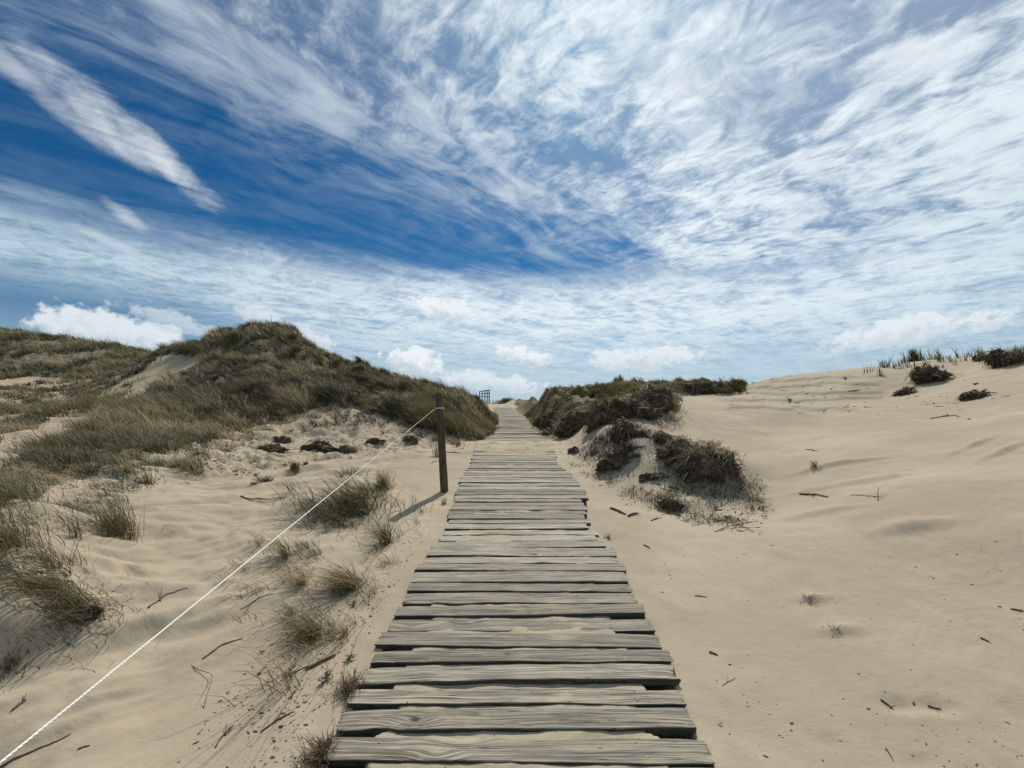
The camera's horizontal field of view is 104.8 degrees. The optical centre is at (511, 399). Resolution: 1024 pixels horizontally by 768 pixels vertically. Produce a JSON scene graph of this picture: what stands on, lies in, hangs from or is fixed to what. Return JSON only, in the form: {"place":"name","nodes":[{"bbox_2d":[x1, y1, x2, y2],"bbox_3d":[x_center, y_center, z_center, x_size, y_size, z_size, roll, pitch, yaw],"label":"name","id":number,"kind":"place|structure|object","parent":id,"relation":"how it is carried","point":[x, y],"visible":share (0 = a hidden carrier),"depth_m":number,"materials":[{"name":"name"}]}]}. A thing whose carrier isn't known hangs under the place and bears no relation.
{"place":"outdoors","nodes":[
{"label":"outdoors","id":0,"kind":"place"},
{"bbox_2d":[154,622,350,728],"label":"thin grass","id":1,"kind":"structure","parent":0,"point":[272,678],"depth_m":2.04,"materials":[{"name":"green plant"}]},
{"bbox_2d":[237,575,385,647],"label":"thin grass","id":2,"kind":"structure","parent":0,"point":[304,615],"depth_m":2.52,"materials":[{"name":"green plant"}]},
{"bbox_2d":[348,501,426,572],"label":"thin grass","id":3,"kind":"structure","parent":0,"point":[389,540],"depth_m":3.62,"materials":[{"name":"green plant"}]},
{"bbox_2d":[401,388,497,439],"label":"dune grass","id":4,"kind":"structure","parent":0,"point":[470,405],"depth_m":12.03,"materials":[{"name":"green plant"}]},
{"bbox_2d":[485,400,537,403],"bbox_3d":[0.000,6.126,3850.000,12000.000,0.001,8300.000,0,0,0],"label":"sea","id":5,"kind":"structure","parent":0,"point":[491,401],"depth_m":1483.95,"materials":[{"name":"blue liquid"}]},
{"bbox_2d":[0,321,1023,767],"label":"ground","id":6,"kind":"structure","parent":0,"point":[950,505],"depth_m":2.82,"materials":[{"name":"beige sand"}]},
{"bbox_2d":[12,693,26,709],"bbox_3d":[-2.233,1.371,1.789,0.014,0.044,0.052,0,0,8],"label":"driftwood stick","id":7,"kind":"object","parent":6,"relation":"on","point":[16,706],"visible":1,"depth_m":1.79,"materials":[{"name":"brown wood"}]},
{"bbox_2d":[0,612,40,681],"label":"grass tuft","id":8,"kind":"object","parent":6,"relation":"on","point":[9,665],"visible":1,"depth_m":1.92,"materials":[{"name":"green plant"}]},
{"bbox_2d":[0,733,70,767],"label":"driftwood stick","id":9,"kind":"object","parent":6,"relation":"on","point":[10,760],"visible":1,"depth_m":1.63,"materials":[{"name":"brown wood"}]},
{"bbox_2d":[0,470,98,561],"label":"grass tuft","id":10,"kind":"object","parent":6,"relation":"on","point":[9,510],"visible":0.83,"depth_m":2.61,"materials":[{"name":"green plant"}]},
{"bbox_2d":[4,535,102,583],"bbox_3d":[-2.774,0.949,2.374,0.565,0.397,0.474,0,0,33],"label":"grass tuft","id":11,"kind":"object","parent":6,"relation":"on","point":[53,557],"visible":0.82,"depth_m":2.33,"materials":[{"name":"green plant"}]},
{"bbox_2d":[0,509,116,631],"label":"grass tuft","id":12,"kind":"object","parent":6,"relation":"on","point":[13,534],"visible":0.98,"depth_m":2.26,"materials":[{"name":"green plant"}]},
{"bbox_2d":[40,507,93,539],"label":"grass tuft","id":13,"kind":"object","parent":6,"relation":"on","point":[75,533],"visible":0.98,"depth_m":2.74,"materials":[{"name":"green plant"}]},
{"bbox_2d":[0,541,147,669],"bbox_3d":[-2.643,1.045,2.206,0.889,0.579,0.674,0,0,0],"label":"grass tuft","id":14,"kind":"object","parent":6,"relation":"on","point":[56,582],"visible":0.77,"depth_m":2.23,"materials":[{"name":"green plant"}]},
{"bbox_2d":[0,325,150,379],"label":"dune grass","id":15,"kind":"structure","parent":6,"relation":"on","point":[6,338],"depth_m":33.31,"materials":[{"name":"green plant"}]},
{"bbox_2d":[0,571,158,685],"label":"grass tuft","id":16,"kind":"object","parent":6,"relation":"on","point":[77,606],"visible":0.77,"depth_m":2.16,"materials":[{"name":"green plant"}]},
{"bbox_2d":[0,352,166,442],"bbox_3d":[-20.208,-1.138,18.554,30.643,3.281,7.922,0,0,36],"label":"dune grass","id":17,"kind":"structure","parent":6,"relation":"on","point":[78,404],"depth_m":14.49,"materials":[{"name":"green plant"}]},
{"bbox_2d":[74,602,115,632],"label":"root clump","id":18,"kind":"object","parent":6,"relation":"on","point":[96,610],"visible":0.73,"depth_m":2.19,"materials":[{"name":"plant"}]},
{"bbox_2d":[3,450,206,536],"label":"thin grass","id":19,"kind":"structure","parent":6,"relation":"on","point":[84,495],"depth_m":3.39,"materials":[{"name":"green plant"}]},
{"bbox_2d":[59,488,175,544],"bbox_3d":[-3.119,0.902,3.014,0.709,0.486,0.771,0,0,0],"label":"grass tuft","id":20,"kind":"object","parent":6,"relation":"on","point":[116,521],"visible":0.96,"depth_m":3.01,"materials":[{"name":"green plant"}]},
{"bbox_2d":[97,446,138,479],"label":"grass tuft","id":21,"kind":"object","parent":6,"relation":"on","point":[125,466],"visible":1,"depth_m":4.22,"materials":[{"name":"plant"}]},
{"bbox_2d":[138,464,158,484],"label":"grass tuft","id":22,"kind":"object","parent":6,"relation":"on","point":[146,478],"visible":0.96,"depth_m":4.28,"materials":[{"name":"green plant"}]},
{"bbox_2d":[148,588,167,607],"bbox_3d":[-2.226,1.242,2.485,0.042,0.070,0.153,0,0,-15],"label":"driftwood stick","id":23,"kind":"object","parent":6,"relation":"on","point":[149,606],"visible":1,"depth_m":2.49,"materials":[{"name":"brown wood"}]},
{"bbox_2d":[171,449,225,480],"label":"grass tuft","id":24,"kind":"object","parent":6,"relation":"on","point":[193,467],"visible":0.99,"depth_m":4.80,"materials":[{"name":"plant"}]},
{"bbox_2d":[202,638,242,658],"bbox_3d":[-1.679,1.433,2.288,0.027,0.027,0.205,0,0,32],"label":"driftwood stick","id":25,"kind":"object","parent":6,"relation":"on","point":[219,646],"visible":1,"depth_m":2.28,"materials":[{"name":"brown wood"}]},
{"bbox_2d":[215,723,235,746],"bbox_3d":[-1.294,1.503,1.773,0.042,0.032,0.108,0,0,0],"label":"driftwood stick","id":26,"kind":"object","parent":6,"relation":"on","point":[225,733],"visible":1,"depth_m":1.78,"materials":[{"name":"brown wood"}]},
{"bbox_2d":[0,405,462,554],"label":"sparse grass","id":27,"kind":"structure","parent":6,"relation":"on","point":[232,437],"depth_m":7.42,"materials":[{"name":"green plant"}]},
{"bbox_2d":[0,318,498,523],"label":"dune grass","id":28,"kind":"structure","parent":6,"relation":"on","point":[154,410],"depth_m":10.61,"materials":[{"name":"green plant"}]},
{"bbox_2d":[240,495,284,499],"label":"driftwood stick","id":29,"kind":"object","parent":6,"relation":"on","point":[259,498],"visible":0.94,"depth_m":4.30,"materials":[{"name":"brown wood"}]},
{"bbox_2d":[252,472,273,482],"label":"grass tuft","id":30,"kind":"object","parent":6,"relation":"on","point":[264,478],"visible":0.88,"depth_m":5.02,"materials":[{"name":"green plant"}]},
{"bbox_2d":[247,527,296,564],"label":"grass tuft","id":31,"kind":"object","parent":6,"relation":"on","point":[286,554],"visible":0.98,"depth_m":3.16,"materials":[{"name":"plant"}]},
{"bbox_2d":[253,443,290,453],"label":"root clump","id":32,"kind":"object","parent":6,"relation":"on","point":[275,447],"visible":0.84,"depth_m":6.97,"materials":[{"name":"plant"}]},
{"bbox_2d":[213,529,332,622],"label":"thin grass","id":33,"kind":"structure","parent":6,"relation":"on","point":[299,547],"depth_m":3.06,"materials":[{"name":"green plant"}]},
{"bbox_2d":[261,706,293,731],"bbox_3d":[-1.108,1.497,1.859,0.043,0.041,0.140,0,0,45],"label":"driftwood stick","id":34,"kind":"object","parent":6,"relation":"on","point":[280,718],"visible":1,"depth_m":1.85,"materials":[{"name":"brown wood"}]},
{"bbox_2d":[57,319,500,449],"bbox_3d":[-7.897,-1.609,20.770,17.443,5.792,26.988,0,0,-39],"label":"heath scrub","id":35,"kind":"object","parent":6,"relation":"on","point":[249,396],"visible":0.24,"depth_m":11.51,"materials":[{"name":"green plant"}]},
{"bbox_2d":[273,436,291,443],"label":"root clump","id":36,"kind":"object","parent":6,"relation":"on","point":[282,439],"visible":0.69,"depth_m":8.16,"materials":[{"name":"plant"}]},
{"bbox_2d":[283,664,296,675],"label":"seedling","id":37,"kind":"object","parent":6,"relation":"on","point":[294,666],"visible":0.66,"depth_m":2.14,"materials":[{"name":"green plant"}]},
{"bbox_2d":[266,555,315,590],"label":"grass tuft","id":38,"kind":"object","parent":6,"relation":"on","point":[299,581],"visible":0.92,"depth_m":2.88,"materials":[{"name":"green plant"}]},
{"bbox_2d":[286,461,302,474],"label":"grass tuft","id":39,"kind":"object","parent":6,"relation":"on","point":[293,465],"visible":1,"depth_m":5.58,"materials":[{"name":"plant"}]},
{"bbox_2d":[177,535,418,767],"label":"plant litter","id":40,"kind":"object","parent":6,"relation":"on","point":[280,726],"visible":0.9,"depth_m":1.99,"materials":[{"name":"brown plant"}]},
{"bbox_2d":[262,607,350,677],"bbox_3d":[-1.285,1.416,2.384,0.507,0.175,0.661,0,0,0],"label":"grass tuft","id":41,"kind":"object","parent":6,"relation":"on","point":[310,635],"visible":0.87,"depth_m":2.41,"materials":[{"name":"green plant"}]},
{"bbox_2d":[223,483,392,541],"bbox_3d":[-1.908,1.152,3.975,1.468,0.413,1.444,0,0,-13],"label":"grass tuft","id":42,"kind":"object","parent":6,"relation":"on","point":[314,512],"visible":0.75,"depth_m":3.94,"materials":[{"name":"green plant"}]},
{"bbox_2d":[283,719,346,767],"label":"grass tuft","id":43,"kind":"object","parent":6,"relation":"on","point":[319,752],"visible":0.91,"depth_m":1.67,"materials":[{"name":"green plant"}]},
{"bbox_2d":[299,439,336,452],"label":"root clump","id":44,"kind":"object","parent":6,"relation":"on","point":[323,446],"visible":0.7,"depth_m":7.52,"materials":[{"name":"plant"}]},
{"bbox_2d":[306,654,335,669],"bbox_3d":[-1.079,1.481,2.233,0.024,0.026,0.154,0,0,41],"label":"driftwood stick","id":45,"kind":"object","parent":6,"relation":"on","point":[313,665],"visible":0.91,"depth_m":2.22,"materials":[{"name":"brown wood"}]},
{"bbox_2d":[318,670,331,683],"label":"seedling","id":46,"kind":"object","parent":6,"relation":"on","point":[327,674],"visible":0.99,"depth_m":2.09,"materials":[{"name":"green plant"}]},
{"bbox_2d":[274,544,377,601],"bbox_3d":[-1.375,1.299,2.799,0.800,0.284,0.954,0,0,0],"label":"grass tuft","id":47,"kind":"object","parent":6,"relation":"on","point":[348,581],"visible":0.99,"depth_m":2.93,"materials":[{"name":"green plant"}]},
{"bbox_2d":[194,412,461,474],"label":"plant litter","id":48,"kind":"object","parent":6,"relation":"on","point":[292,449],"visible":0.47,"depth_m":6.22,"materials":[{"name":"brown plant"}]},
{"bbox_2d":[317,660,373,707],"bbox_3d":[-0.813,1.619,2.026,0.315,0.421,0.346,0,0,39],"label":"grass tuft","id":49,"kind":"object","parent":6,"relation":"on","point":[348,689],"visible":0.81,"depth_m":2.02,"materials":[{"name":"green plant"}]},
{"bbox_2d":[334,444,357,453],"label":"root clump","id":50,"kind":"object","parent":6,"relation":"on","point":[344,449],"visible":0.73,"depth_m":7.54,"materials":[{"name":"plant"}]},
{"bbox_2d":[345,654,357,659],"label":"seedling","id":51,"kind":"object","parent":6,"relation":"on","point":[348,656],"visible":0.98,"depth_m":2.25,"materials":[{"name":"green plant"}]},
{"bbox_2d":[269,462,435,554],"bbox_3d":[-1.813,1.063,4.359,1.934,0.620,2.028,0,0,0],"label":"grass tuft","id":52,"kind":"object","parent":6,"relation":"on","point":[356,495],"visible":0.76,"depth_m":4.40,"materials":[{"name":"green plant"}]},
{"bbox_2d":[337,497,371,517],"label":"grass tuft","id":53,"kind":"object","parent":6,"relation":"on","point":[359,506],"visible":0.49,"depth_m":4.25,"materials":[{"name":"plant"}]},
{"bbox_2d":[364,437,386,445],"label":"root clump","id":54,"kind":"object","parent":6,"relation":"on","point":[376,440],"visible":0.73,"depth_m":8.41,"materials":[{"name":"plant"}]},
{"bbox_2d":[349,505,410,546],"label":"grass tuft","id":55,"kind":"object","parent":6,"relation":"on","point":[385,535],"visible":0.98,"depth_m":3.70,"materials":[{"name":"green plant"}]},
{"bbox_2d":[366,466,397,490],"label":"grass tuft","id":56,"kind":"object","parent":6,"relation":"on","point":[382,479],"visible":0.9,"depth_m":5.14,"materials":[{"name":"green plant"}]},
{"bbox_2d":[400,435,426,445],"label":"root clump","id":57,"kind":"object","parent":6,"relation":"on","point":[412,439],"visible":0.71,"depth_m":8.78,"materials":[{"name":"plant"}]},
{"bbox_2d":[429,438,447,456],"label":"grass tuft","id":58,"kind":"object","parent":6,"relation":"on","point":[436,450],"visible":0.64,"depth_m":7.42,"materials":[{"name":"green plant"}]},
{"bbox_2d":[435,393,447,492],"bbox_3d":[-0.950,0.697,5.360,0.191,1.594,0.110,0,0,0],"label":"rope post","id":59,"kind":"object","parent":6,"relation":"on","point":[443,474],"visible":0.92,"depth_m":5.32,"materials":[{"name":"brown wood"}]},
{"bbox_2d":[0,408,443,763],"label":"rope","id":60,"kind":"object","parent":59,"relation":"attached to","point":[54,718],"visible":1,"depth_m":0.77,"materials":[{"name":"white fabric"}]},
{"bbox_2d":[441,495,448,504],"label":"grass tuft","id":61,"kind":"object","parent":6,"relation":"on","point":[444,502],"visible":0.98,"depth_m":4.87,"materials":[{"name":"beige plant"}]},
{"bbox_2d":[479,390,489,403],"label":"railing","id":62,"kind":"object","parent":6,"relation":"on","point":[484,396],"visible":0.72,"depth_m":43.43,"materials":[{"name":"grey wood"}]},
{"bbox_2d":[492,396,513,403],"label":"grass tuft","id":63,"kind":"object","parent":6,"relation":"on","point":[503,400],"visible":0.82,"depth_m":45.45,"materials":[{"name":"green plant"}]},
{"bbox_2d":[483,407,546,440],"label":"boardwalk","id":64,"kind":"structure","parent":6,"relation":"on","point":[514,425],"depth_m":16.41,"materials":[{"name":"grey wood"}]},
{"bbox_2d":[320,453,714,767],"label":"boardwalk","id":65,"kind":"structure","parent":6,"relation":"on","point":[452,572],"depth_m":2.26,"materials":[{"name":"grey wood"}]},
{"bbox_2d":[530,409,559,433],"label":"root clump","id":66,"kind":"object","parent":6,"relation":"on","point":[541,422],"visible":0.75,"depth_m":13.46,"materials":[{"name":"plant"}]},
{"bbox_2d":[552,409,586,439],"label":"root clump","id":67,"kind":"object","parent":6,"relation":"on","point":[565,428],"visible":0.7,"depth_m":10.28,"materials":[{"name":"plant"}]},
{"bbox_2d":[567,446,579,453],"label":"root clump","id":68,"kind":"object","parent":6,"relation":"on","point":[573,449],"visible":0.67,"depth_m":7.69,"materials":[{"name":"plant"}]},
{"bbox_2d":[576,398,622,436],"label":"root clump","id":69,"kind":"object","parent":6,"relation":"on","point":[596,414],"visible":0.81,"depth_m":8.39,"materials":[{"name":"plant"}]},
{"bbox_2d":[591,463,609,474],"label":"root clump","id":70,"kind":"object","parent":6,"relation":"on","point":[598,469],"visible":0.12,"depth_m":6.17,"materials":[{"name":"plant"}]},
{"bbox_2d":[590,440,645,475],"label":"root clump","id":71,"kind":"object","parent":6,"relation":"on","point":[616,458],"visible":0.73,"depth_m":6.07,"materials":[{"name":"plant"}]},
{"bbox_2d":[610,507,625,514],"bbox_3d":[1.232,1.287,4.577,0.037,0.045,0.226,0,0,-37],"label":"bark piece","id":72,"kind":"object","parent":6,"relation":"on","point":[613,508],"visible":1,"depth_m":4.59,"materials":[{"name":"brown wood"}]},
{"bbox_2d":[593,416,650,458],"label":"root clump","id":73,"kind":"object","parent":6,"relation":"on","point":[623,429],"visible":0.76,"depth_m":6.48,"materials":[{"name":"plant"}]},
{"bbox_2d":[627,512,639,516],"bbox_3d":[1.375,1.301,4.473,0.168,0.039,0.064,0,0,-24],"label":"bark piece","id":74,"kind":"object","parent":6,"relation":"on","point":[632,514],"visible":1,"depth_m":4.46,"materials":[{"name":"wood"}]},
{"bbox_2d":[606,389,669,422],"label":"root clump","id":75,"kind":"object","parent":6,"relation":"on","point":[635,403],"visible":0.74,"depth_m":8.44,"materials":[{"name":"plant"}]},
{"bbox_2d":[638,472,669,483],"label":"root clump","id":76,"kind":"object","parent":6,"relation":"on","point":[645,477],"visible":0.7,"depth_m":5.48,"materials":[{"name":"plant"}]},
{"bbox_2d":[637,380,676,413],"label":"root clump","id":77,"kind":"object","parent":6,"relation":"on","point":[660,397],"visible":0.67,"depth_m":8.92,"materials":[{"name":"plant"}]},
{"bbox_2d":[650,427,672,445],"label":"root clump","id":78,"kind":"object","parent":6,"relation":"on","point":[661,436],"visible":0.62,"depth_m":6.26,"materials":[{"name":"plant"}]},
{"bbox_2d":[651,497,687,512],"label":"root clump","id":79,"kind":"object","parent":6,"relation":"on","point":[668,504],"visible":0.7,"depth_m":4.68,"materials":[{"name":"plant"}]},
{"bbox_2d":[645,434,695,470],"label":"root clump","id":80,"kind":"object","parent":6,"relation":"on","point":[668,452],"visible":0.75,"depth_m":5.72,"materials":[{"name":"plant"}]},
{"bbox_2d":[566,421,775,524],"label":"hummock grass","id":81,"kind":"structure","parent":6,"relation":"on","point":[676,487],"depth_m":5.16,"materials":[{"name":"green plant"}]},
{"bbox_2d":[574,437,767,534],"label":"plant litter","id":82,"kind":"object","parent":6,"relation":"on","point":[699,504],"visible":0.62,"depth_m":4.58,"materials":[{"name":"brown plant"}]},
{"bbox_2d":[680,378,717,393],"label":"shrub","id":83,"kind":"object","parent":6,"relation":"on","point":[696,385],"visible":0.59,"depth_m":14.37,"materials":[{"name":"plant"}]},
{"bbox_2d":[656,440,750,494],"bbox_3d":[2.620,1.202,5.363,1.287,1.298,0.959,24,0,0],"label":"shrub","id":84,"kind":"object","parent":6,"relation":"on","point":[708,462],"visible":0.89,"depth_m":5.25,"materials":[{"name":"plant"}]},
{"bbox_2d":[711,489,733,515],"bbox_3d":[2.462,1.217,4.737,0.766,0.208,0.142,0,0,-42],"label":"driftwood stick","id":85,"kind":"object","parent":6,"relation":"on","point":[718,500],"visible":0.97,"depth_m":4.72,"materials":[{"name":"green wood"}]},
{"bbox_2d":[714,517,755,531],"bbox_3d":[2.335,1.302,4.073,0.294,0.062,0.573,0,0,44],"label":"driftwood stick","id":86,"kind":"object","parent":6,"relation":"on","point":[731,525],"visible":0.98,"depth_m":4.06,"materials":[{"name":"brown wood"}]},
{"bbox_2d":[723,376,747,389],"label":"shrub","id":87,"kind":"object","parent":6,"relation":"on","point":[737,381],"visible":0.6,"depth_m":13.73,"materials":[{"name":"plant"}]},
{"bbox_2d":[800,592,817,605],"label":"grass tuft","id":88,"kind":"object","parent":6,"relation":"on","point":[810,598],"visible":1,"depth_m":2.72,"materials":[{"name":"plant"}]},
{"bbox_2d":[799,493,827,496],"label":"driftwood stick","id":89,"kind":"object","parent":6,"relation":"on","point":[812,494],"visible":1,"depth_m":4.66,"materials":[{"name":"brown wood"}]},
{"bbox_2d":[808,459,821,469],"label":"grass tuft","id":90,"kind":"object","parent":6,"relation":"on","point":[813,463],"visible":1,"depth_m":5.54,"materials":[{"name":"green plant"}]},
{"bbox_2d":[662,523,1022,767],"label":"plant litter","id":91,"kind":"object","parent":6,"relation":"on","point":[913,703],"visible":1,"depth_m":1.90,"materials":[{"name":"brown plant"}]},
{"bbox_2d":[753,375,1008,418],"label":"plant litter","id":92,"kind":"object","parent":6,"relation":"on","point":[865,402],"visible":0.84,"depth_m":9.61,"materials":[{"name":"brown plant"}]},
{"bbox_2d":[876,366,885,375],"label":"grass tuft","id":93,"kind":"object","parent":6,"relation":"on","point":[880,373],"visible":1,"depth_m":11.59,"materials":[{"name":"plant"}]},
{"bbox_2d":[891,385,919,396],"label":"root clump","id":94,"kind":"object","parent":6,"relation":"on","point":[906,390],"visible":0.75,"depth_m":9.77,"materials":[{"name":"plant"}]},
{"bbox_2d":[902,347,930,362],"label":"grass tuft","id":95,"kind":"object","parent":6,"relation":"on","point":[914,355],"visible":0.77,"depth_m":12.75,"materials":[{"name":"green plant"}]},
{"bbox_2d":[903,363,963,384],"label":"root clump","id":96,"kind":"object","parent":6,"relation":"on","point":[922,374],"visible":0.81,"depth_m":10.22,"materials":[{"name":"plant"}]},
{"bbox_2d":[955,389,995,401],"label":"root clump","id":97,"kind":"object","parent":6,"relation":"on","point":[970,395],"visible":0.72,"depth_m":8.14,"materials":[{"name":"plant"}]},
{"bbox_2d":[972,354,984,360],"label":"root clump","id":98,"kind":"object","parent":6,"relation":"on","point":[977,357],"visible":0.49,"depth_m":10.89,"materials":[{"name":"plant"}]},
{"bbox_2d":[980,347,1023,370],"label":"root clump","id":99,"kind":"object","parent":6,"relation":"on","point":[996,358],"visible":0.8,"depth_m":9.50,"materials":[{"name":"plant"}]},
{"bbox_2d":[982,344,1023,366],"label":"grass tuft","id":100,"kind":"object","parent":6,"relation":"on","point":[1020,351],"visible":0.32,"depth_m":9.45,"materials":[{"name":"green plant"}]},
{"bbox_2d":[0,0,1023,399],"label":"sky","id":101,"kind":"structure","parent":0,"point":[516,199],"materials":[{"name":"blue"}]},
{"bbox_2d":[528,388,694,435],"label":"hummock grass","id":102,"kind":"structure","parent":0,"point":[674,410],"depth_m":8.36,"materials":[{"name":"green plant"}]},
{"bbox_2d":[523,374,752,429],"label":"dune grass","id":103,"kind":"structure","parent":0,"point":[611,389],"depth_m":15.44,"materials":[{"name":"green plant"}]},
{"bbox_2d":[864,344,1023,372],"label":"crest grass","id":104,"kind":"structure","parent":0,"point":[939,357],"depth_m":12.06,"materials":[{"name":"green plant"}]}
]}

